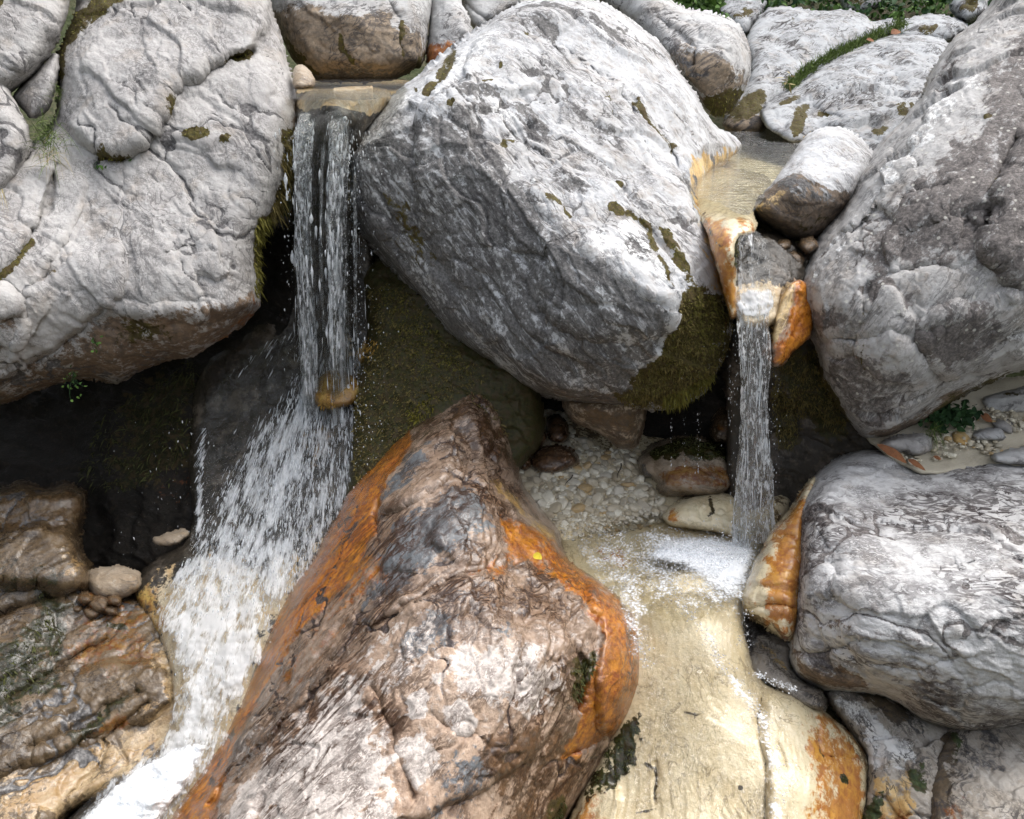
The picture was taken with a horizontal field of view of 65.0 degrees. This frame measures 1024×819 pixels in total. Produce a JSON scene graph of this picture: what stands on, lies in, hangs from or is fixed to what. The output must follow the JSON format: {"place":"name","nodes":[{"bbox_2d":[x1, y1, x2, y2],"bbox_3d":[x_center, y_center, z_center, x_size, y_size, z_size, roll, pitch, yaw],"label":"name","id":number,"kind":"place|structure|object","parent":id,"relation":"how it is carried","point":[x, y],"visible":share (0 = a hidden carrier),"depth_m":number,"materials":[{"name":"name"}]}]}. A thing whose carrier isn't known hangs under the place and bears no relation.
{"place":"outdoors","nodes":[
{"label":"outdoors","id":0,"kind":"place"},
{"bbox_2d":[291,78,411,99],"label":"water","id":1,"kind":"structure","parent":0,"point":[337,92],"depth_m":5.00,"materials":[{"name":"liquid"}]},
{"bbox_2d":[296,80,408,94],"bbox_3d":[-1.518,-2.803,7.021,1.257,0.091,3.393,0,25,0],"label":"pool bed","id":2,"kind":"object","parent":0,"point":[347,84],"visible":0.21,"depth_m":7.32,"materials":[{"name":"stone"}]},
{"bbox_2d":[270,0,431,84],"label":"boulder","id":3,"kind":"object","parent":2,"relation":"on","point":[342,40],"visible":0.98,"depth_m":6.39,"materials":[{"name":"stone"}]},
{"bbox_2d":[11,0,1023,818],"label":"ground","id":4,"kind":"structure","parent":0,"point":[717,120],"depth_m":9.15,"materials":[{"name":"stone"}]},
{"bbox_2d":[0,479,173,818],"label":"bedrock","id":5,"kind":"structure","parent":4,"relation":"on","point":[86,705],"depth_m":4.34,"materials":[{"name":"stone"}]},
{"bbox_2d":[76,590,94,605],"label":"stone","id":6,"kind":"object","parent":5,"relation":"on","point":[84,598],"visible":0.98,"depth_m":4.64,"materials":[{"name":"stone"}]},
{"bbox_2d":[83,606,99,618],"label":"stone","id":7,"kind":"object","parent":5,"relation":"on","point":[89,613],"visible":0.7,"depth_m":4.62,"materials":[{"name":"stone"}]},
{"bbox_2d":[86,595,108,614],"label":"stone","id":8,"kind":"object","parent":5,"relation":"on","point":[99,604],"visible":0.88,"depth_m":4.63,"materials":[{"name":"stone"}]},
{"bbox_2d":[104,605,117,615],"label":"stone","id":9,"kind":"object","parent":5,"relation":"on","point":[111,610],"visible":0.81,"depth_m":4.63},
{"bbox_2d":[107,595,121,605],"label":"stone","id":10,"kind":"object","parent":5,"relation":"on","point":[114,600],"visible":1,"depth_m":4.62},
{"bbox_2d":[89,564,141,598],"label":"stone","id":11,"kind":"object","parent":5,"relation":"on","point":[119,580],"visible":0.88,"depth_m":4.73,"materials":[{"name":"stone"}]},
{"bbox_2d":[0,215,297,571],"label":"cave wall","id":12,"kind":"structure","parent":4,"relation":"on","point":[95,440],"depth_m":5.70,"materials":[{"name":"stone"}]},
{"bbox_2d":[0,0,300,404],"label":"boulder","id":13,"kind":"object","parent":4,"relation":"on","point":[149,255],"visible":0.95,"depth_m":4.69,"materials":[{"name":"grey stone"}]},
{"bbox_2d":[0,83,32,188],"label":"boulder","id":14,"kind":"object","parent":13,"relation":"on","point":[14,153],"visible":0.89,"depth_m":4.59,"materials":[{"name":"grey stone"}]},
{"bbox_2d":[0,0,69,92],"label":"boulder","id":15,"kind":"object","parent":13,"relation":"on","point":[30,32],"visible":0.98,"depth_m":4.83,"materials":[{"name":"grey stone"}]},
{"bbox_2d":[13,53,59,118],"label":"boulder","id":16,"kind":"object","parent":13,"relation":"on","point":[28,94],"visible":0.98,"depth_m":4.91,"materials":[{"name":"grey stone"}]},
{"bbox_2d":[16,96,81,192],"bbox_3d":[-2.662,-1.509,4.585,0.372,0.523,0.370,-22,33,-38],"label":"grass tuft","id":17,"kind":"object","parent":13,"relation":"on","point":[47,135],"visible":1,"depth_m":4.60,"materials":[{"name":"plant"}]},
{"bbox_2d":[44,82,71,111],"bbox_3d":[-2.702,-1.824,4.742,0.149,0.197,0.173,4,25,9],"label":"grass tuft","id":18,"kind":"object","parent":13,"relation":"on","point":[58,94],"visible":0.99,"depth_m":4.75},
{"bbox_2d":[61,365,86,401],"bbox_3d":[-2.498,-0.150,4.567,0.150,0.196,0.104,20,31,36],"label":"plant","id":19,"kind":"object","parent":13,"relation":"hanging from","point":[73,375],"visible":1,"depth_m":4.57,"materials":[{"name":"green plant"}]},
{"bbox_2d":[67,85,390,818],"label":"bedrock","id":20,"kind":"structure","parent":4,"relation":"on","point":[227,401],"depth_m":5.21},
{"bbox_2d":[153,528,189,545],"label":"stone","id":21,"kind":"object","parent":20,"relation":"on","point":[176,537],"visible":1,"depth_m":5.05,"materials":[{"name":"stone"}]},
{"bbox_2d":[82,114,398,818],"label":"waterfall","id":22,"kind":"structure","parent":20,"relation":"on","point":[150,790],"depth_m":4.77,"materials":[{"name":"white"}]},
{"bbox_2d":[292,64,314,89],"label":"stone","id":23,"kind":"object","parent":20,"relation":"on","point":[303,77],"visible":0.98,"depth_m":5.20,"materials":[{"name":"stone"}]},
{"bbox_2d":[314,370,358,410],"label":"rock","id":24,"kind":"object","parent":20,"relation":"on","point":[324,399],"visible":0.75,"depth_m":5.24,"materials":[{"name":"stone"}]},
{"bbox_2d":[172,391,638,818],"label":"boulder","id":25,"kind":"object","parent":4,"relation":"on","point":[442,643],"visible":0.92,"depth_m":3.73,"materials":[{"name":"stone"}]},
{"bbox_2d":[342,258,545,504],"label":"boulder","id":26,"kind":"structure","parent":4,"relation":"on","point":[430,366],"depth_m":5.07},
{"bbox_2d":[425,0,472,63],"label":"boulder","id":27,"kind":"object","parent":4,"relation":"on","point":[449,22],"visible":0.7,"depth_m":6.72,"materials":[{"name":"stone"}]},
{"bbox_2d":[462,0,523,27],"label":"boulder","id":28,"kind":"object","parent":4,"relation":"on","point":[480,12],"visible":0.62,"depth_m":7.34,"materials":[{"name":"stone"}]},
{"bbox_2d":[347,0,741,415],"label":"boulder","id":29,"kind":"object","parent":4,"relation":"on","point":[531,219],"visible":0.98,"depth_m":4.60,"materials":[{"name":"white stone"}]},
{"bbox_2d":[520,409,763,610],"bbox_3d":[0.865,0.546,5.357,1.780,0.527,2.402,0,25,0],"label":"gravel bed","id":30,"kind":"object","parent":4,"relation":"on","point":[581,557],"visible":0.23,"depth_m":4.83,"materials":[{"name":"gravel"}]},
{"bbox_2d":[520,457,530,470],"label":"stone","id":31,"kind":"object","parent":30,"relation":"on","point":[526,466],"visible":0.44,"depth_m":5.24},
{"bbox_2d":[523,481,533,490],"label":"pebble","id":32,"kind":"object","parent":30,"relation":"on","point":[528,485],"visible":0.75,"depth_m":5.17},
{"bbox_2d":[524,468,535,476],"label":"pebble","id":33,"kind":"object","parent":30,"relation":"on","point":[530,472],"visible":0.8,"depth_m":5.27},
{"bbox_2d":[530,475,541,483],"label":"pebble","id":34,"kind":"object","parent":30,"relation":"on","point":[535,479],"visible":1,"depth_m":5.22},
{"bbox_2d":[531,493,542,500],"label":"pebble","id":35,"kind":"object","parent":30,"relation":"on","point":[536,496],"visible":0.63,"depth_m":5.09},
{"bbox_2d":[536,499,546,507],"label":"pebble","id":36,"kind":"object","parent":30,"relation":"on","point":[541,502],"visible":0.75,"depth_m":5.04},
{"bbox_2d":[538,431,546,448],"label":"stone","id":37,"kind":"object","parent":30,"relation":"on","point":[543,441],"visible":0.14,"depth_m":5.50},
{"bbox_2d":[540,472,552,481],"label":"pebble","id":38,"kind":"object","parent":30,"relation":"on","point":[545,477],"visible":0.8,"depth_m":5.25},
{"bbox_2d":[542,491,554,502],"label":"pebble","id":39,"kind":"object","parent":30,"relation":"on","point":[548,496],"visible":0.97,"depth_m":5.10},
{"bbox_2d":[548,502,561,513],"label":"pebble","id":40,"kind":"object","parent":30,"relation":"on","point":[555,507],"visible":0.97,"depth_m":5.03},
{"bbox_2d":[531,443,579,473],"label":"stone","id":41,"kind":"object","parent":30,"relation":"on","point":[555,458],"visible":1,"depth_m":5.27,"materials":[{"name":"stone"}]},
{"bbox_2d":[546,414,569,442],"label":"stone","id":42,"kind":"object","parent":30,"relation":"on","point":[557,427],"visible":1,"depth_m":5.53,"materials":[{"name":"stone"}]},
{"bbox_2d":[556,498,567,509],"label":"pebble","id":43,"kind":"object","parent":30,"relation":"on","point":[564,502],"visible":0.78,"depth_m":5.06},
{"bbox_2d":[568,472,579,478],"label":"pebble","id":44,"kind":"object","parent":30,"relation":"on","point":[576,476],"visible":0.92,"depth_m":5.27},
{"bbox_2d":[568,478,580,486],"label":"pebble","id":45,"kind":"object","parent":30,"relation":"on","point":[575,482],"visible":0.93,"depth_m":5.23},
{"bbox_2d":[571,503,585,512],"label":"pebble","id":46,"kind":"object","parent":30,"relation":"on","point":[578,508],"visible":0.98,"depth_m":5.03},
{"bbox_2d":[577,489,585,497],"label":"pebble","id":47,"kind":"object","parent":30,"relation":"on","point":[581,493],"visible":1,"depth_m":5.15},
{"bbox_2d":[577,483,592,492],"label":"pebble","id":48,"kind":"object","parent":30,"relation":"on","point":[586,488],"visible":0.94,"depth_m":5.19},
{"bbox_2d":[583,498,592,505],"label":"pebble","id":49,"kind":"object","parent":30,"relation":"on","point":[588,502],"visible":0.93,"depth_m":5.08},
{"bbox_2d":[584,506,594,513],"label":"pebble","id":50,"kind":"object","parent":30,"relation":"on","point":[589,509],"visible":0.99,"depth_m":5.04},
{"bbox_2d":[586,477,598,485],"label":"pebble","id":51,"kind":"object","parent":30,"relation":"on","point":[592,481],"visible":0.93,"depth_m":5.24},
{"bbox_2d":[589,468,599,475],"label":"pebble","id":52,"kind":"object","parent":30,"relation":"on","point":[594,471],"visible":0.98,"depth_m":5.33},
{"bbox_2d":[591,492,603,504],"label":"pebble","id":53,"kind":"object","parent":30,"relation":"on","point":[597,497],"visible":0.87,"depth_m":5.11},
{"bbox_2d":[594,488,604,495],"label":"pebble","id":54,"kind":"object","parent":30,"relation":"on","point":[600,490],"visible":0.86,"depth_m":5.17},
{"bbox_2d":[597,476,607,482],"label":"pebble","id":55,"kind":"object","parent":30,"relation":"on","point":[602,478],"visible":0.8,"depth_m":5.27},
{"bbox_2d":[599,481,608,488],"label":"pebble","id":56,"kind":"object","parent":30,"relation":"on","point":[603,484],"visible":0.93,"depth_m":5.23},
{"bbox_2d":[562,401,646,449],"bbox_3d":[0.604,0.068,5.216,0.562,0.483,0.586,0,25,0],"label":"boulder","id":57,"kind":"object","parent":30,"relation":"on","point":[619,427],"visible":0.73,"depth_m":4.96,"materials":[{"name":"stone"}]},
{"bbox_2d":[600,472,611,478],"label":"pebble","id":58,"kind":"object","parent":30,"relation":"on","point":[608,475],"visible":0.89,"depth_m":5.32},
{"bbox_2d":[607,505,620,511],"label":"pebble","id":59,"kind":"object","parent":30,"relation":"on","point":[611,508],"visible":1,"depth_m":5.07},
{"bbox_2d":[609,497,619,504],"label":"pebble","id":60,"kind":"object","parent":30,"relation":"on","point":[614,501],"visible":0.97,"depth_m":5.12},
{"bbox_2d":[612,472,620,481],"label":"pebble","id":61,"kind":"object","parent":30,"relation":"on","point":[614,477],"visible":0.94,"depth_m":5.30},
{"bbox_2d":[541,374,725,448],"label":"hollow wall","id":62,"kind":"structure","parent":30,"relation":"on","point":[659,424],"depth_m":5.73,"materials":[{"name":"stone"}]},
{"bbox_2d":[709,407,726,443],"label":"boulder","id":63,"kind":"object","parent":62,"relation":"on","point":[718,428],"visible":0.52,"depth_m":5.34,"materials":[{"name":"stone"}]},
{"bbox_2d":[629,503,641,511],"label":"pebble","id":64,"kind":"object","parent":30,"relation":"on","point":[634,507],"visible":0.99,"depth_m":5.08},
{"bbox_2d":[634,475,644,484],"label":"pebble","id":65,"kind":"object","parent":30,"relation":"on","point":[639,479],"visible":0.93,"depth_m":5.29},
{"bbox_2d":[633,489,648,498],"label":"pebble","id":66,"kind":"object","parent":30,"relation":"on","point":[639,493],"visible":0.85,"depth_m":5.19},
{"bbox_2d":[634,484,648,491],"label":"pebble","id":67,"kind":"object","parent":30,"relation":"on","point":[644,487],"visible":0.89,"depth_m":5.24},
{"bbox_2d":[637,499,648,509],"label":"pebble","id":68,"kind":"object","parent":30,"relation":"on","point":[644,505],"visible":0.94,"depth_m":5.12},
{"bbox_2d":[637,434,729,496],"bbox_3d":[1.181,0.358,5.329,0.677,0.407,0.710,0,25,0],"label":"rock","id":69,"kind":"object","parent":30,"relation":"on","point":[677,478],"visible":0.94,"depth_m":5.11,"materials":[{"name":"stone"}]},
{"bbox_2d":[662,492,790,539],"bbox_3d":[1.382,0.659,5.046,0.880,0.267,0.524,0,25,0],"label":"rock","id":70,"kind":"object","parent":30,"relation":"on","point":[695,512],"visible":0.62,"depth_m":4.91,"materials":[{"name":"stone"}]},
{"bbox_2d":[600,0,750,117],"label":"boulder","id":71,"kind":"object","parent":4,"relation":"on","point":[709,51],"visible":0.93,"depth_m":7.14,"materials":[{"name":"stone"}]},
{"bbox_2d":[674,0,731,17],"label":"undergrowth","id":72,"kind":"object","parent":4,"relation":"on","point":[714,6],"visible":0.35,"depth_m":8.77,"materials":[{"name":"green plant"}]},
{"bbox_2d":[569,569,867,818],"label":"bedrock","id":73,"kind":"structure","parent":4,"relation":"on","point":[691,736],"depth_m":3.94,"materials":[{"name":"stone"}]},
{"bbox_2d":[651,234,786,579],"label":"waterfall","id":74,"kind":"structure","parent":73,"relation":"on","point":[734,552],"depth_m":4.50,"materials":[{"name":"white"}]},
{"bbox_2d":[741,476,815,641],"bbox_3d":[1.501,0.834,4.564,0.342,0.739,1.148,9,27,19],"label":"boulder","id":75,"kind":"object","parent":73,"relation":"on","point":[769,595],"visible":0.89,"depth_m":4.23,"materials":[{"name":"stone"}]},
{"bbox_2d":[743,618,827,711],"bbox_3d":[1.467,1.388,4.427,0.425,0.383,0.831,0,25,0],"label":"rock","id":76,"kind":"object","parent":73,"relation":"on","point":[769,655],"visible":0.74,"depth_m":4.21,"materials":[{"name":"stone"}]},
{"bbox_2d":[721,0,766,36],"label":"rock","id":77,"kind":"object","parent":4,"relation":"on","point":[744,14],"visible":0.7,"depth_m":9.97,"materials":[{"name":"stone"}]},
{"bbox_2d":[722,144,793,182],"bbox_3d":[2.319,-2.303,7.530,2.129,0.304,6.182,7,26,16],"label":"pool bed","id":78,"kind":"object","parent":4,"relation":"on","point":[760,159],"visible":0.12,"depth_m":7.37,"materials":[{"name":"stone"}]},
{"bbox_2d":[697,167,771,318],"bbox_3d":[1.377,-1.122,5.120,0.573,0.560,2.276,5,26,11],"label":"ledge","id":79,"kind":"object","parent":78,"relation":"on","point":[727,229],"visible":0.73,"depth_m":4.31,"materials":[{"name":"stone"}]},
{"bbox_2d":[753,126,872,240],"bbox_3d":[1.932,-1.410,5.102,0.576,0.672,1.457,18,30,33],"label":"boulder","id":80,"kind":"object","parent":78,"relation":"on","point":[811,189],"visible":0.91,"depth_m":4.71,"materials":[{"name":"white stone"}]},
{"bbox_2d":[722,6,893,134],"bbox_3d":[3.179,-4.032,9.349,1.394,1.242,4.256,20,32,37],"label":"rock slab","id":81,"kind":"object","parent":4,"relation":"on","point":[781,40],"visible":0.8,"depth_m":9.02,"materials":[{"name":"stone"}]},
{"bbox_2d":[760,34,948,149],"bbox_3d":[3.615,-3.306,8.254,1.456,0.997,4.147,16,29,30],"label":"rock slab","id":82,"kind":"object","parent":4,"relation":"on","point":[870,93],"visible":0.82,"depth_m":7.65,"materials":[{"name":"stone"}]},
{"bbox_2d":[781,16,911,90],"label":"grass","id":83,"kind":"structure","parent":82,"relation":"on","point":[802,73],"depth_m":8.67,"materials":[{"name":"plant"}]},
{"bbox_2d":[899,13,967,42],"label":"rock","id":84,"kind":"object","parent":82,"relation":"on","point":[947,28],"visible":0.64,"depth_m":9.46,"materials":[{"name":"stone"}]},
{"bbox_2d":[949,0,988,22],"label":"rock","id":85,"kind":"object","parent":84,"relation":"on","point":[968,11],"visible":0.88,"depth_m":9.74,"materials":[{"name":"stone"}]},
{"bbox_2d":[838,0,880,12],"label":"rock","id":86,"kind":"object","parent":4,"relation":"on","point":[863,4],"visible":0.59,"depth_m":10.45,"materials":[{"name":"stone"}]},
{"bbox_2d":[760,0,991,24],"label":"undergrowth","id":87,"kind":"object","parent":4,"relation":"on","point":[867,11],"visible":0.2,"depth_m":10.24,"materials":[{"name":"green plant"}]},
{"bbox_2d":[823,690,947,818],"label":"rock","id":88,"kind":"object","parent":4,"relation":"on","point":[901,745],"visible":0.91,"depth_m":3.99,"materials":[{"name":"stone"}]},
{"bbox_2d":[788,450,1023,730],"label":"boulder","id":89,"kind":"object","parent":4,"relation":"on","point":[911,592],"visible":0.97,"depth_m":3.85,"materials":[{"name":"stone"}]},
{"bbox_2d":[717,318,878,542],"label":"recess wall","id":90,"kind":"structure","parent":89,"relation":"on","point":[817,432],"depth_m":5.04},
{"bbox_2d":[736,228,809,327],"bbox_3d":[1.513,-0.780,4.726,0.495,0.504,1.246,9,26,19],"label":"rock","id":91,"kind":"object","parent":90,"relation":"on","point":[781,264],"visible":0.56,"depth_m":4.49,"materials":[{"name":"stone"}]},
{"bbox_2d":[778,239,790,248],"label":"stone","id":92,"kind":"object","parent":91,"relation":"on","point":[785,243],"visible":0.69,"depth_m":4.64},
{"bbox_2d":[767,278,812,367],"bbox_3d":[1.561,-0.477,4.489,0.223,0.485,0.576,12,28,24],"label":"rock","id":93,"kind":"object","parent":91,"relation":"on","point":[792,328],"visible":0.94,"depth_m":4.36,"materials":[{"name":"stone"}]},
{"bbox_2d":[790,250,804,266],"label":"stone","id":94,"kind":"object","parent":91,"relation":"on","point":[798,256],"visible":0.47,"depth_m":4.63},
{"bbox_2d":[797,235,818,254],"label":"stone","id":95,"kind":"object","parent":91,"relation":"on","point":[808,245],"visible":1,"depth_m":4.63,"materials":[{"name":"stone"}]},
{"bbox_2d":[803,0,1023,437],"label":"boulder","id":96,"kind":"object","parent":4,"relation":"on","point":[914,278],"visible":0.96,"depth_m":4.21,"materials":[{"name":"stone"}]},
{"bbox_2d":[867,376,1023,473],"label":"sand bank","id":97,"kind":"structure","parent":4,"relation":"on","point":[972,457],"depth_m":4.78,"materials":[{"name":"sand"}]},
{"bbox_2d":[877,444,906,462],"bbox_3d":[2.121,0.249,4.488,0.175,0.093,0.048,8,26,16],"label":"dry leaf","id":98,"kind":"object","parent":97,"relation":"on","point":[892,452],"visible":1,"depth_m":4.49,"materials":[{"name":"plant"}]},
{"bbox_2d":[881,432,931,455],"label":"stone","id":99,"kind":"object","parent":97,"relation":"on","point":[913,444],"visible":0.98,"depth_m":4.62,"materials":[{"name":"grey stone"}]},
{"bbox_2d":[908,459,925,470],"bbox_3d":[2.245,0.307,4.461,0.100,0.047,0.034,16,30,31],"label":"dry leaf","id":100,"kind":"object","parent":97,"relation":"on","point":[914,462],"visible":1,"depth_m":4.46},
{"bbox_2d":[921,420,962,460],"bbox_3d":[2.487,0.248,4.742,0.312,0.358,0.246,15,29,28],"label":"grass tuft","id":101,"kind":"object","parent":97,"relation":"on","point":[934,432],"visible":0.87,"depth_m":4.70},
{"bbox_2d":[918,399,983,433],"bbox_3d":[2.587,0.025,4.760,0.393,0.221,0.196,0,25,0],"label":"plant","id":102,"kind":"object","parent":97,"relation":"on","point":[947,414],"visible":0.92,"depth_m":4.73,"materials":[{"name":"green plant"}]},
{"bbox_2d":[952,431,971,444],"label":"stone","id":103,"kind":"object","parent":97,"relation":"on","point":[957,439],"visible":0.64,"depth_m":4.75,"materials":[{"name":"brown stone"}]},
{"bbox_2d":[981,413,991,421],"bbox_3d":[2.867,0.050,4.852,0.069,0.042,0.046,0,25,0],"label":"dry leaf","id":104,"kind":"object","parent":97,"relation":"on","point":[986,417],"visible":0.91,"depth_m":4.86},
{"bbox_2d":[973,427,1005,440],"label":"stone","id":105,"kind":"object","parent":97,"relation":"on","point":[990,434],"visible":0.97,"depth_m":4.72,"materials":[{"name":"white stone"}]},
{"bbox_2d":[991,418,1013,433],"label":"stone","id":106,"kind":"object","parent":97,"relation":"on","point":[1004,426],"visible":0.73,"depth_m":4.81,"materials":[{"name":"grey stone"}]},
{"bbox_2d":[982,386,1023,411],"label":"stone","id":107,"kind":"object","parent":97,"relation":"on","point":[1007,400],"visible":0.87,"depth_m":4.97,"materials":[{"name":"stone"}]},
{"bbox_2d":[991,446,1023,464],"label":"stone","id":108,"kind":"object","parent":97,"relation":"on","point":[1012,456],"visible":1,"depth_m":4.54,"materials":[{"name":"stone"}]},
{"bbox_2d":[930,724,1023,818],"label":"boulder","id":109,"kind":"object","parent":4,"relation":"on","point":[979,774],"visible":0.78,"depth_m":3.84,"materials":[{"name":"stone"}]},
{"bbox_2d":[689,128,797,214],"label":"water","id":110,"kind":"structure","parent":0,"point":[738,171],"depth_m":5.43,"materials":[{"name":"liquid"}]},
{"bbox_2d":[900,407,1023,464],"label":"gravel","id":111,"kind":"structure","parent":0,"point":[946,438],"depth_m":4.73,"materials":[{"name":"gravel"}]},
{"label":"water","id":112,"kind":"structure","parent":0,"visible":0},
{"bbox_2d":[581,533,781,815],"bbox_3d":[0.855,1.170,3.842,0.986,0.077,2.156,0,25,0],"label":"foam","id":113,"kind":"object","parent":112,"relation":"on","point":[722,581],"visible":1,"depth_m":4.42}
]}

